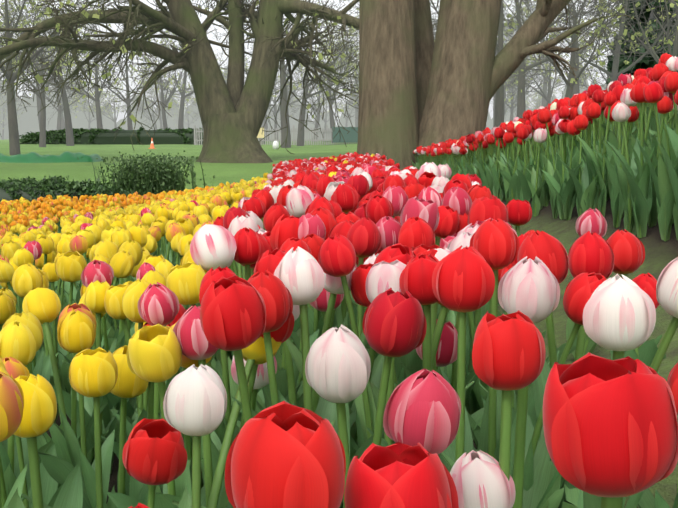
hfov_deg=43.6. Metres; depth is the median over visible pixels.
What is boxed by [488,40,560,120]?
tree
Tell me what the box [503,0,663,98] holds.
tree
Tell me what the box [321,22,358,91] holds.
tree
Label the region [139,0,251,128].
tree
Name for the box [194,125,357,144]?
fence pickets
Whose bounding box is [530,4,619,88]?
tree
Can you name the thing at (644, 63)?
conifer tree
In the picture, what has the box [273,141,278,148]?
marker stone
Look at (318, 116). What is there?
tree
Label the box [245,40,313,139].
tree
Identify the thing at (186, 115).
tree
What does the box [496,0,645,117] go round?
tree
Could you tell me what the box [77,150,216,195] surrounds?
scruffy bush
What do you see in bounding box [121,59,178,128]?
tree
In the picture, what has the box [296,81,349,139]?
tree
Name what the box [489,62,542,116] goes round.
tree
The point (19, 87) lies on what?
tree
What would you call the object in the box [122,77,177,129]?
tree
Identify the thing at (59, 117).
tree
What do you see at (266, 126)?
tree
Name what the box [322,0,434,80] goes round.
tree
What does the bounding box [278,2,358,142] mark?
tree
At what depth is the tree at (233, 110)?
29.41 m
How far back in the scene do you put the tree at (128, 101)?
73.41 m
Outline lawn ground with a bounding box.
[0,139,677,507]
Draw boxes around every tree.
[0,0,79,78]
[0,0,96,146]
[0,0,111,154]
[0,0,133,145]
[0,0,436,162]
[0,26,79,129]
[0,64,47,102]
[0,86,24,139]
[1,0,156,128]
[9,0,106,129]
[14,48,114,130]
[68,81,126,128]
[69,0,182,129]
[69,71,135,128]
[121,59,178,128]
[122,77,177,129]
[129,33,192,128]
[137,83,185,119]
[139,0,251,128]
[164,74,226,105]
[167,86,198,127]
[181,49,244,128]
[185,57,245,123]
[210,0,358,147]
[215,44,302,139]
[245,0,358,145]
[245,21,347,120]
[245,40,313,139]
[267,86,295,127]
[272,33,358,141]
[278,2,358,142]
[293,89,337,127]
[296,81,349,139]
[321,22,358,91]
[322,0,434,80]
[325,71,358,126]
[336,65,357,126]
[340,71,358,126]
[351,0,517,100]
[357,0,634,170]
[430,0,631,126]
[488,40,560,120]
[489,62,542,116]
[490,71,541,112]
[491,6,545,118]
[493,0,590,126]
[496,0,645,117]
[497,7,536,116]
[503,0,603,106]
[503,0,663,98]
[503,0,676,95]
[504,2,605,106]
[504,57,547,89]
[514,0,663,96]
[525,73,565,109]
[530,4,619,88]
[565,0,677,71]
[583,22,618,63]
[595,17,618,86]
[602,0,677,83]
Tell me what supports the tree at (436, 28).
on the lawn ground
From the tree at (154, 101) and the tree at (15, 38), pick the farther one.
the tree at (154, 101)
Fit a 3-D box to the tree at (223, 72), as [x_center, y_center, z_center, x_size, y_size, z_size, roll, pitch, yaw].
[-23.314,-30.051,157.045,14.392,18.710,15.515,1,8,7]
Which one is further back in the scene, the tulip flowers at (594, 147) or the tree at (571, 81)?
the tree at (571, 81)
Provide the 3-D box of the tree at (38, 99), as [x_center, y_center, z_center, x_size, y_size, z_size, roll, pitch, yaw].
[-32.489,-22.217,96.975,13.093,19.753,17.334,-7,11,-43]
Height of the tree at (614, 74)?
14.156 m
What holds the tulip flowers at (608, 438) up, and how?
on the lawn ground
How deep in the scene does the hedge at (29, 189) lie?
13.25 m
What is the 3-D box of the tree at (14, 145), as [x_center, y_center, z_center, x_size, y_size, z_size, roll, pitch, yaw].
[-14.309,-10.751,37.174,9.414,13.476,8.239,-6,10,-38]
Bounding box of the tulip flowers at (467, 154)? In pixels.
[0,93,577,254]
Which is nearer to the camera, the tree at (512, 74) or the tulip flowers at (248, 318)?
the tulip flowers at (248, 318)
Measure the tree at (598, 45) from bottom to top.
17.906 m
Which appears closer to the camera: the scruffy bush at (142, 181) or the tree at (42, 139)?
the scruffy bush at (142, 181)
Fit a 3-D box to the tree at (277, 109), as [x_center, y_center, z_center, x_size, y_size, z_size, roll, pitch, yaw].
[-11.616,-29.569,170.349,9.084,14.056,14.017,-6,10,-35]
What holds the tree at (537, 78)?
on the lawn ground
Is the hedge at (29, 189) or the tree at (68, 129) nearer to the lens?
the hedge at (29, 189)
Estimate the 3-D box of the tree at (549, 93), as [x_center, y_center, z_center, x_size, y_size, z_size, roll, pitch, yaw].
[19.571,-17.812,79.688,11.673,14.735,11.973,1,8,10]
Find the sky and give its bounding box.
[0,0,621,124]
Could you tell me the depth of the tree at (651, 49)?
36.98 m
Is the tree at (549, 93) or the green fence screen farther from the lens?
the tree at (549, 93)
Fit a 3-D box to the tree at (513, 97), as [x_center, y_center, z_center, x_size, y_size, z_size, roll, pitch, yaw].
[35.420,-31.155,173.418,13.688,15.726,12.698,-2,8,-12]
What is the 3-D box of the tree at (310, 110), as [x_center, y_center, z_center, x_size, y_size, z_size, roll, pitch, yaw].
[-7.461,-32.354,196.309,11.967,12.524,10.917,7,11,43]
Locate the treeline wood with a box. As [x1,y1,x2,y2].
[0,61,605,138]
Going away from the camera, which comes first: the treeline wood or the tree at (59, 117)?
the tree at (59, 117)
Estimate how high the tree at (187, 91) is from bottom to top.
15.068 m
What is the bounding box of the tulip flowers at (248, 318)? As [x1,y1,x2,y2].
[0,174,677,507]
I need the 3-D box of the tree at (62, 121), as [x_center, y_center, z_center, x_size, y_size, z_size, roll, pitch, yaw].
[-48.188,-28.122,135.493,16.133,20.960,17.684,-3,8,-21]
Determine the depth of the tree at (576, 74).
59.62 m
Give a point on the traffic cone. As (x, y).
(152, 145)
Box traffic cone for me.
[148,138,155,148]
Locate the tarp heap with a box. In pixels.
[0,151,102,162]
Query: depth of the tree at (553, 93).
147.28 m
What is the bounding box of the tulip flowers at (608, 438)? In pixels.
[0,195,677,507]
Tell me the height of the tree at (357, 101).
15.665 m
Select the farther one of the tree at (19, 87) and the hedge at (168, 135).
the tree at (19, 87)
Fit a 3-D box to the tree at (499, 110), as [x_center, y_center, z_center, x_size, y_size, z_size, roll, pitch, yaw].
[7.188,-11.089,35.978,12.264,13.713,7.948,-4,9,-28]
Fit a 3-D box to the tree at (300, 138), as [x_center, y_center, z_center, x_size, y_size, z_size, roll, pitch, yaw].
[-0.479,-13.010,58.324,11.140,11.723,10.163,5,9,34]
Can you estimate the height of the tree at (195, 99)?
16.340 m
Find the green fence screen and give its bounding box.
[333,127,357,141]
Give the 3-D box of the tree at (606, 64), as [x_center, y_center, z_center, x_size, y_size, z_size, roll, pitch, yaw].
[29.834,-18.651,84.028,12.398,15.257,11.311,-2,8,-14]
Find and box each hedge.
[0,173,133,207]
[19,126,268,144]
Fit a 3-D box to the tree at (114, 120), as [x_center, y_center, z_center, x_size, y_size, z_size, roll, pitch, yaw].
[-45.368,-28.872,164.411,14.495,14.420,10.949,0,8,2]
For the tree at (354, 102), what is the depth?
167.84 m
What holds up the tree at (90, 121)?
on the lawn ground
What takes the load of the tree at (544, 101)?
on the lawn ground
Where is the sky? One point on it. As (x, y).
(202, 17)
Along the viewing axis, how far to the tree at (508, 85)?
78.96 m
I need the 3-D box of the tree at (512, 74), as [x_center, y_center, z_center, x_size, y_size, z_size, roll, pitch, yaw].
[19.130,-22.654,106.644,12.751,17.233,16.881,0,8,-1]
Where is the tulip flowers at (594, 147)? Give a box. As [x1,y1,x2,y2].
[0,53,677,473]
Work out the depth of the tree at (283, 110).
51.50 m
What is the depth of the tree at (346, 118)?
202.17 m
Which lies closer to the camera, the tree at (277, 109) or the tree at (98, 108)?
the tree at (98, 108)
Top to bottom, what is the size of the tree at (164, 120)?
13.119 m
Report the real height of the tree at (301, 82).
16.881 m
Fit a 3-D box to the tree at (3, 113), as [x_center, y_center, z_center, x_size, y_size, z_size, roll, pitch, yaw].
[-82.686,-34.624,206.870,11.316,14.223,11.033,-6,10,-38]
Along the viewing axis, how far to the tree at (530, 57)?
92.43 m
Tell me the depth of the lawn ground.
20.68 m
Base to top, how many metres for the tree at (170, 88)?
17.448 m
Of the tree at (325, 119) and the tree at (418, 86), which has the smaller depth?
the tree at (418, 86)
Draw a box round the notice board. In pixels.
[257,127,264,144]
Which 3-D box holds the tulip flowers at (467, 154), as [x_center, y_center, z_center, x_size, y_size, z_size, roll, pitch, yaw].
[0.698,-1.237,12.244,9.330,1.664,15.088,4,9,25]

